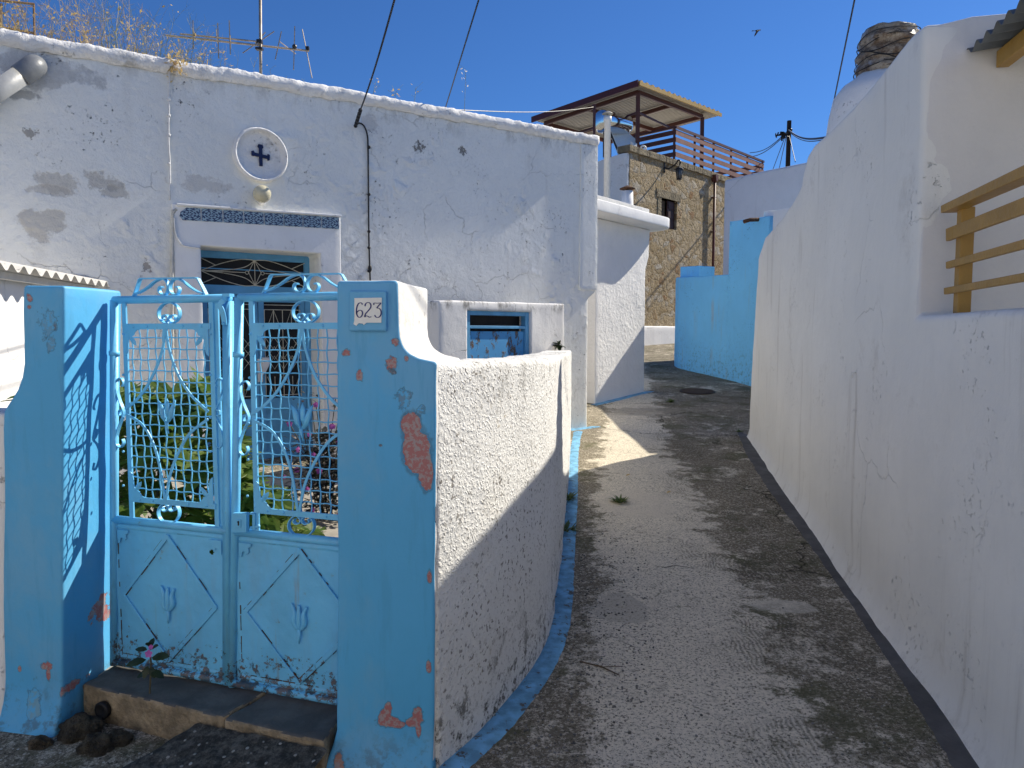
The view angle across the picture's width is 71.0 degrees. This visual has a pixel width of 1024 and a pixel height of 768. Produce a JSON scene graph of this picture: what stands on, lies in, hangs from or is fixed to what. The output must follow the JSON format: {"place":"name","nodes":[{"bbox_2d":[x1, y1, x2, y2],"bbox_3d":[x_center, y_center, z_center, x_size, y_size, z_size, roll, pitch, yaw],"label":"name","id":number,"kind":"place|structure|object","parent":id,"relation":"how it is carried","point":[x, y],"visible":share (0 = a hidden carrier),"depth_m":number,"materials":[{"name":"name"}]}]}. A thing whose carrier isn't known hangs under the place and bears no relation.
{"place":"outdoors","nodes":[
{"label":"outdoors","id":0,"kind":"place"},
{"bbox_2d":[98,477,337,697],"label":"courtyard floor","id":1,"kind":"structure","parent":0,"point":[331,526],"depth_m":5.98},
{"bbox_2d":[0,366,326,554],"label":"fig bush","id":2,"kind":"object","parent":1,"relation":"on","point":[269,522],"visible":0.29,"depth_m":3.74,"materials":[{"name":"green plant"}]},
{"bbox_2d":[277,390,337,520],"bbox_3d":[-1.464,0.560,5.655,0.814,1.049,0.832,3,5,40],"label":"flowering shrub","id":3,"kind":"object","parent":1,"relation":"on","point":[324,462],"visible":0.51,"depth_m":5.59,"materials":[{"name":"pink plant"}]},
{"bbox_2d":[427,300,563,358],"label":"outhouse","id":4,"kind":"structure","parent":1,"relation":"on","point":[469,329],"depth_m":8.04,"materials":[{"name":"paint"}]},
{"bbox_2d":[470,331,522,358],"bbox_3d":[-0.179,0.141,8.135,0.830,1.472,0.030,-4,6,-43],"label":"door","id":5,"kind":"structure","parent":4,"relation":"in","point":[483,344],"depth_m":8.07,"materials":[{"name":"blue wood"}]},
{"bbox_2d":[553,340,565,350],"bbox_3d":[0.553,-0.457,8.629,0.162,0.140,0.130,-2,5,-26],"label":"weed tuft","id":6,"kind":"object","parent":4,"relation":"attached to","point":[558,345],"visible":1,"depth_m":8.62,"materials":[{"name":"green plant"}]},
{"bbox_2d":[445,0,478,106],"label":"overhead wire","id":7,"kind":"object","parent":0,"point":[463,49],"visible":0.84,"depth_m":7.57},
{"bbox_2d":[0,343,953,767],"bbox_3d":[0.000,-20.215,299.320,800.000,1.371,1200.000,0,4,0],"label":"ground","id":8,"kind":"structure","parent":0,"point":[742,645],"depth_m":3.74,"materials":[{"name":"concrete"}]},
{"bbox_2d":[0,402,9,714],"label":"wall","id":9,"kind":"structure","parent":8,"relation":"on","point":[3,406],"depth_m":2.90,"materials":[{"name":"white paint"}]},
{"bbox_2d":[27,735,53,749],"bbox_3d":[-1.826,1.389,2.775,0.101,0.052,0.066,0,4,0],"label":"stone","id":10,"kind":"object","parent":8,"relation":"on","point":[40,742],"visible":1,"depth_m":2.76,"materials":[{"name":"stone"}]},
{"bbox_2d":[0,260,109,401],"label":"lean to shed","id":11,"kind":"object","parent":8,"relation":"on","point":[12,346],"visible":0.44,"depth_m":5.51,"materials":[{"name":"white paint"}]},
{"bbox_2d":[0,285,120,737],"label":"gate pillar","id":12,"kind":"structure","parent":8,"relation":"on","point":[57,537],"depth_m":2.86,"materials":[{"name":"blue paint"}]},
{"bbox_2d":[109,277,233,685],"bbox_3d":[-1.420,0.399,2.966,0.698,1.668,0.056,1,4,19],"label":"gate leaf","id":13,"kind":"object","parent":12,"relation":"attached to","point":[170,587],"visible":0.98,"depth_m":2.97,"materials":[{"name":"paint"}]},
{"bbox_2d":[57,712,103,744],"bbox_3d":[-1.715,1.362,2.845,0.172,0.107,0.139,0,4,0],"label":"stone","id":14,"kind":"object","parent":8,"relation":"on","point":[76,727],"visible":0.88,"depth_m":2.82,"materials":[{"name":"stone"}]},
{"bbox_2d":[76,732,118,757],"bbox_3d":[-1.592,1.379,2.751,0.160,0.080,0.105,0,4,0],"label":"stone","id":15,"kind":"object","parent":8,"relation":"on","point":[97,744],"visible":1,"depth_m":2.73,"materials":[{"name":"grey stone"}]},
{"bbox_2d":[109,728,133,747],"bbox_3d":[-1.530,1.383,2.800,0.110,0.063,0.088,0,4,0],"label":"stone","id":16,"kind":"object","parent":8,"relation":"on","point":[122,737],"visible":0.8,"depth_m":2.78,"materials":[{"name":"stone"}]},
{"bbox_2d":[83,665,336,767],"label":"gate step","id":17,"kind":"object","parent":8,"relation":"on","point":[169,707],"visible":0.68,"depth_m":2.83,"materials":[{"name":"grey concrete"}]},
{"bbox_2d":[126,638,168,693],"bbox_3d":[-1.454,1.140,2.887,0.171,0.230,0.073,0,4,0],"label":"periwinkle","id":18,"kind":"object","parent":17,"relation":"on","point":[152,672],"visible":1,"depth_m":2.88,"materials":[{"name":"green plant"}]},
{"bbox_2d":[122,723,326,767],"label":"entrance ramp","id":19,"kind":"structure","parent":8,"relation":"on","point":[197,745],"depth_m":2.58,"materials":[{"name":"concrete"}]},
{"bbox_2d":[0,28,599,481],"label":"white house","id":20,"kind":"structure","parent":8,"relation":"on","point":[466,206],"depth_m":7.89,"materials":[{"name":"paint"}]},
{"bbox_2d":[0,0,35,34],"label":"roof frame","id":21,"kind":"object","parent":20,"relation":"on","point":[21,2],"visible":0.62,"depth_m":7.24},
{"bbox_2d":[0,54,47,102],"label":"drain pipe","id":22,"kind":"object","parent":20,"relation":"attached to","point":[30,69],"visible":1,"depth_m":6.28,"materials":[{"name":"grey plastic"}]},
{"bbox_2d":[0,0,303,80],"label":"dry grass","id":23,"kind":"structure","parent":20,"relation":"on","point":[16,23],"depth_m":7.07,"materials":[{"name":"plant"}]},
{"bbox_2d":[167,71,170,199],"bbox_3d":[-3.403,-2.473,7.125,0.058,1.275,0.035,-3,5,-34],"label":"wall cable","id":24,"kind":"object","parent":20,"relation":"attached to","point":[168,134],"depth_m":7.12,"materials":[{"name":"white plastic"}]},
{"bbox_2d":[170,208,176,387],"bbox_3d":[-3.406,-0.431,7.261,0.122,2.668,0.037,-3,5,-38],"label":"conduit","id":25,"kind":"object","parent":20,"relation":"attached to","point":[174,210],"visible":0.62,"depth_m":7.19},
{"bbox_2d":[164,51,189,82],"bbox_3d":[-3.301,-3.135,7.108,0.275,0.305,0.205,0,4,0],"label":"weed tuft","id":26,"kind":"object","parent":20,"relation":"attached to","point":[174,62],"visible":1,"depth_m":7.07,"materials":[{"name":"plant"}]},
{"bbox_2d":[174,217,199,248],"bbox_3d":[-3.284,-1.522,7.250,0.238,0.295,0.018,-3,5,-34],"label":"wall cable","id":27,"kind":"object","parent":20,"relation":"attached to","point":[179,241],"depth_m":7.20,"materials":[{"name":"white plastic"}]},
{"bbox_2d":[202,295,260,459],"bbox_3d":[-3.114,-0.053,7.976,0.589,1.862,0.068,-3,5,-34],"label":"door leaf","id":28,"kind":"structure","parent":20,"relation":"in","point":[246,341],"depth_m":8.07,"materials":[{"name":"blue paint"}]},
{"bbox_2d":[165,0,311,77],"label":"tv antenna","id":29,"kind":"object","parent":20,"relation":"attached to","point":[259,44],"visible":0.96,"depth_m":8.51,"materials":[{"name":"metal"}]},
{"bbox_2d":[253,185,270,204],"bbox_3d":[-2.651,-2.003,7.591,0.182,0.192,0.222,-3,5,-37],"label":"globe lamp","id":30,"kind":"object","parent":20,"relation":"attached to","point":[261,194],"visible":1,"depth_m":7.52,"materials":[{"name":"beige glass"}]},
{"bbox_2d":[257,301,306,458],"bbox_3d":[-2.647,-0.076,8.297,0.529,1.862,0.068,-3,5,-34],"label":"door leaf","id":31,"kind":"structure","parent":20,"relation":"in","point":[280,311],"depth_m":8.29,"materials":[{"name":"blue paint"}]},
{"bbox_2d":[358,122,371,280],"bbox_3d":[-1.721,-1.306,8.379,0.190,3.400,0.044,-3,5,-33],"label":"wall cable","id":32,"kind":"object","parent":20,"relation":"attached to","point":[369,270],"depth_m":8.35,"materials":[{"name":"black rubber"}]},
{"bbox_2d":[354,0,394,127],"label":"power cable","id":33,"kind":"object","parent":20,"relation":"attached to","point":[358,116],"visible":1,"depth_m":6.43,"materials":[{"name":"black rubber"}]},
{"bbox_2d":[457,63,467,110],"bbox_3d":[-0.680,-4.144,10.114,0.140,0.720,0.108,2,5,28],"label":"weed stalk","id":34,"kind":"object","parent":20,"relation":"on","point":[465,80],"visible":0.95,"depth_m":10.13,"materials":[{"name":"white plant"}]},
{"bbox_2d":[592,104,595,134],"bbox_3d":[2.801,-6.332,24.615,0.126,6.364,0.100,0,4,0],"label":"line post","id":35,"kind":"object","parent":20,"relation":"on","point":[594,118],"visible":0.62,"depth_m":24.39,"materials":[{"name":"brown metal"}]},
{"bbox_2d":[459,107,591,111],"bbox_3d":[0.842,-6.953,18.055,0.014,4.044,13.574,1,4,17],"label":"washing line","id":36,"kind":"object","parent":35,"relation":"attached to","point":[509,111],"visible":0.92,"depth_m":14.73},
{"bbox_2d":[326,280,459,767],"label":"gate pillar","id":37,"kind":"structure","parent":8,"relation":"on","point":[387,410],"depth_m":2.57,"materials":[{"name":"blue paint"}]},
{"bbox_2d":[228,273,346,705],"bbox_3d":[-0.822,0.414,2.759,0.724,1.668,0.070,1,4,18],"label":"gate leaf","id":38,"kind":"object","parent":37,"relation":"attached to","point":[283,619],"visible":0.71,"depth_m":2.81,"materials":[{"name":"paint"}]},
{"bbox_2d":[354,298,381,325],"bbox_3d":[-0.500,-0.250,2.485,0.099,0.098,0.005,0,4,0],"label":"house number sign","id":39,"kind":"object","parent":37,"relation":"attached to","point":[367,310],"visible":1,"depth_m":2.48,"materials":[{"name":"white ceramic"}]},
{"bbox_2d":[435,350,571,767],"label":"garden wall","id":40,"kind":"structure","parent":8,"relation":"on","point":[503,447],"depth_m":2.94,"materials":[{"name":"paint"}]},
{"bbox_2d":[438,431,581,767],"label":"painted kerb line","id":41,"kind":"object","parent":8,"relation":"on","point":[507,715],"visible":0.85,"depth_m":3.45,"materials":[{"name":"blue paint"}]},
{"bbox_2d":[564,520,580,531],"bbox_3d":[0.398,1.088,5.523,0.268,0.093,0.282,0,4,0],"label":"weed tuft","id":42,"kind":"object","parent":41,"relation":"on","point":[566,525],"visible":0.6,"depth_m":5.52,"materials":[{"name":"green plant"}]},
{"bbox_2d":[567,492,577,500],"bbox_3d":[0.475,0.991,6.391,0.242,0.079,0.239,1,4,12],"label":"weed tuft","id":43,"kind":"object","parent":41,"relation":"on","point":[571,495],"visible":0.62,"depth_m":6.39,"materials":[{"name":"green plant"}]},
{"bbox_2d":[571,426,598,430],"bbox_3d":[1.024,0.639,10.359,0.611,0.023,0.159,-3,5,-34],"label":"painted kerb line","id":44,"kind":"object","parent":8,"relation":"on","point":[572,429],"visible":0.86,"depth_m":10.33,"materials":[{"name":"blue paint"}]},
{"bbox_2d":[579,661,622,675],"bbox_3d":[0.410,1.329,3.367,0.208,0.018,0.067,1,4,20],"label":"dry twig","id":45,"kind":"object","parent":8,"relation":"on","point":[603,667],"visible":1,"depth_m":3.37,"materials":[{"name":"brown wood"}]},
{"bbox_2d":[609,495,630,502],"bbox_3d":[0.956,1.012,6.316,0.232,0.069,0.205,-1,4,-19],"label":"weed tuft","id":46,"kind":"object","parent":8,"relation":"on","point":[620,499],"visible":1,"depth_m":6.33,"materials":[{"name":"green plant"}]},
{"bbox_2d":[591,391,653,405],"bbox_3d":[2.084,0.258,13.447,0.182,0.123,2.158,3,5,39],"label":"painted kerb line","id":47,"kind":"object","parent":8,"relation":"on","point":[618,399],"visible":1,"depth_m":13.35,"materials":[{"name":"blue paint"}]},
{"bbox_2d":[587,195,669,403],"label":"white cottage","id":48,"kind":"structure","parent":8,"relation":"on","point":[615,329],"depth_m":13.22,"materials":[{"name":"paint"}]},
{"bbox_2d":[602,111,612,197],"bbox_3d":[2.212,-3.458,16.798,0.258,5.731,0.258,0,4,0],"label":"vent pipe","id":49,"kind":"object","parent":48,"relation":"on","point":[607,131],"visible":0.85,"depth_m":16.61,"materials":[{"name":"white plastic"}]},
{"bbox_2d":[620,185,634,204],"bbox_3d":[2.468,-3.669,15.380,0.338,1.152,0.338,0,4,0],"label":"chimney","id":50,"kind":"object","parent":48,"relation":"on","point":[627,194],"visible":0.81,"depth_m":15.25,"materials":[{"name":"white paint"}]},
{"bbox_2d":[598,144,731,345],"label":"stone house","id":51,"kind":"structure","parent":8,"relation":"on","point":[684,205],"depth_m":27.48,"materials":[{"name":"brown stone"}]},
{"bbox_2d":[596,110,646,157],"bbox_3d":[4.172,-9.587,27.602,1.617,1.990,1.626,-3,5,-40],"label":"solar water heater","id":52,"kind":"object","parent":51,"relation":"on","point":[621,126],"visible":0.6,"depth_m":27.56,"materials":[{"name":"metal"}]},
{"bbox_2d":[531,80,721,167],"bbox_3d":[4.920,-10.118,31.203,5.836,3.190,6.396,-3,5,-40],"label":"roof pergola","id":53,"kind":"object","parent":51,"relation":"on","point":[646,107],"visible":0.71,"depth_m":29.76,"materials":[{"name":"brown wood"}]},
{"bbox_2d":[661,200,673,229],"bbox_3d":[5.840,-6.491,27.544,0.270,1.093,1.130,4,6,43],"label":"window","id":54,"kind":"structure","parent":51,"relation":"in","point":[667,207],"depth_m":27.59,"materials":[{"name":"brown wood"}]},
{"bbox_2d":[664,159,682,179],"bbox_3d":[6.011,-7.977,26.779,0.776,0.746,0.296,3,5,34],"label":"wall lantern","id":55,"kind":"object","parent":51,"relation":"attached to","point":[679,171],"depth_m":26.62,"materials":[{"name":"black metal"}]},
{"bbox_2d":[633,126,764,177],"bbox_3d":[8.158,-9.409,31.557,2.540,1.726,7.917,4,6,43],"label":"slat balustrade","id":56,"kind":"object","parent":51,"relation":"on","point":[745,169],"visible":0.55,"depth_m":29.34,"materials":[{"name":"brown wood"}]},
{"bbox_2d":[710,174,718,266],"bbox_3d":[8.356,-5.167,29.823,0.240,6.906,0.260,4,6,43],"label":"red downpipe","id":57,"kind":"object","parent":51,"relation":"attached to","point":[714,178],"visible":0.64,"depth_m":29.64,"materials":[{"name":"brown metal"}]},
{"bbox_2d":[480,529,889,767],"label":"gravel","id":58,"kind":"structure","parent":8,"relation":"on","point":[560,734],"depth_m":3.20,"materials":[{"name":"grey gravel"}]},
{"bbox_2d":[679,388,714,394],"bbox_3d":[3.657,0.146,14.165,0.692,0.084,0.692,0,4,0],"label":"manhole cover","id":59,"kind":"object","parent":8,"relation":"on","point":[698,391],"visible":1,"depth_m":14.05,"materials":[{"name":"metal"}]},
{"bbox_2d":[674,216,772,385],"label":"blue wall","id":60,"kind":"structure","parent":8,"relation":"on","point":[714,324],"depth_m":15.75,"materials":[{"name":"blue paint"}]},
{"bbox_2d":[680,266,714,276],"bbox_3d":[4.684,-2.574,18.139,0.716,0.778,0.463,-2,5,-29],"label":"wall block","id":61,"kind":"object","parent":60,"relation":"on","point":[694,271],"visible":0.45,"depth_m":17.98,"materials":[{"name":"blue paint"}]},
{"bbox_2d":[743,217,758,223],"bbox_3d":[4.896,-3.304,14.486,0.503,0.144,0.083,-1,4,-15],"label":"roof spout","id":62,"kind":"object","parent":60,"relation":"attached to","point":[750,220],"visible":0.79,"depth_m":14.43,"materials":[{"name":"brown metal"}]},
{"bbox_2d":[764,208,788,228],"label":"white block","id":63,"kind":"structure","parent":8,"relation":"on","point":[778,215],"depth_m":13.89,"materials":[{"name":"paint"}]},
{"bbox_2d":[775,120,791,166],"bbox_3d":[13.288,-7.411,35.428,0.875,10.993,0.364,-2,4,-22],"label":"utility pole","id":64,"kind":"object","parent":8,"relation":"on","point":[783,135],"visible":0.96,"depth_m":35.16,"materials":[{"name":"black wood"}]},
{"bbox_2d":[788,130,824,139],"bbox_3d":[11.097,-9.598,27.394,0.063,4.670,16.758,1,4,17],"label":"pole wire","id":65,"kind":"object","parent":64,"relation":"attached to","point":[817,138],"visible":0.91,"depth_m":25.55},
{"bbox_2d":[737,432,978,767],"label":"dark gutter","id":66,"kind":"object","parent":8,"relation":"on","point":[950,742],"visible":0.69,"depth_m":3.60,"materials":[{"name":"grey concrete"}]},
{"bbox_2d":[747,14,1023,767],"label":"house","id":67,"kind":"structure","parent":8,"relation":"on","point":[885,436],"depth_m":3.45,"materials":[{"name":"paint"}]},
{"bbox_2d":[826,68,886,135],"bbox_3d":[3.130,-1.720,6.095,1.094,1.794,1.110,0,4,0],"label":"roof chimney","id":68,"kind":"object","parent":67,"relation":"on","point":[848,98],"visible":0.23,"depth_m":5.89,"materials":[{"name":"white paint"}]},
{"bbox_2d":[853,21,920,78],"bbox_3d":[3.145,-2.772,6.020,0.508,0.439,0.484,0,4,0],"label":"wrapped drum","id":69,"kind":"object","parent":68,"relation":"on","point":[882,45],"visible":0.56,"depth_m":5.84,"materials":[{"name":"plastic"}]},
{"bbox_2d":[941,165,1023,312],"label":"mustard railing","id":70,"kind":"object","parent":67,"relation":"on","point":[965,228],"visible":0.84,"depth_m":3.03,"materials":[{"name":"paint"}]},
{"bbox_2d":[967,0,1023,67],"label":"tin awning","id":71,"kind":"object","parent":67,"relation":"attached to","point":[1006,34],"visible":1,"depth_m":3.15,"materials":[{"name":"yellow paint"}]},
{"bbox_2d":[0,0,1018,175],"label":"sky","id":72,"kind":"structure","parent":0,"point":[526,59],"materials":[{"name":"blue"}]},
{"bbox_2d":[723,163,806,274],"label":"back house","id":73,"kind":"structure","parent":0,"point":[756,195],"depth_m":18.84,"materials":[{"name":"white paint"}]},
{"bbox_2d":[834,0,854,97],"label":"overhead wire","id":74,"kind":"object","parent":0,"point":[845,45],"visible":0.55,"depth_m":6.62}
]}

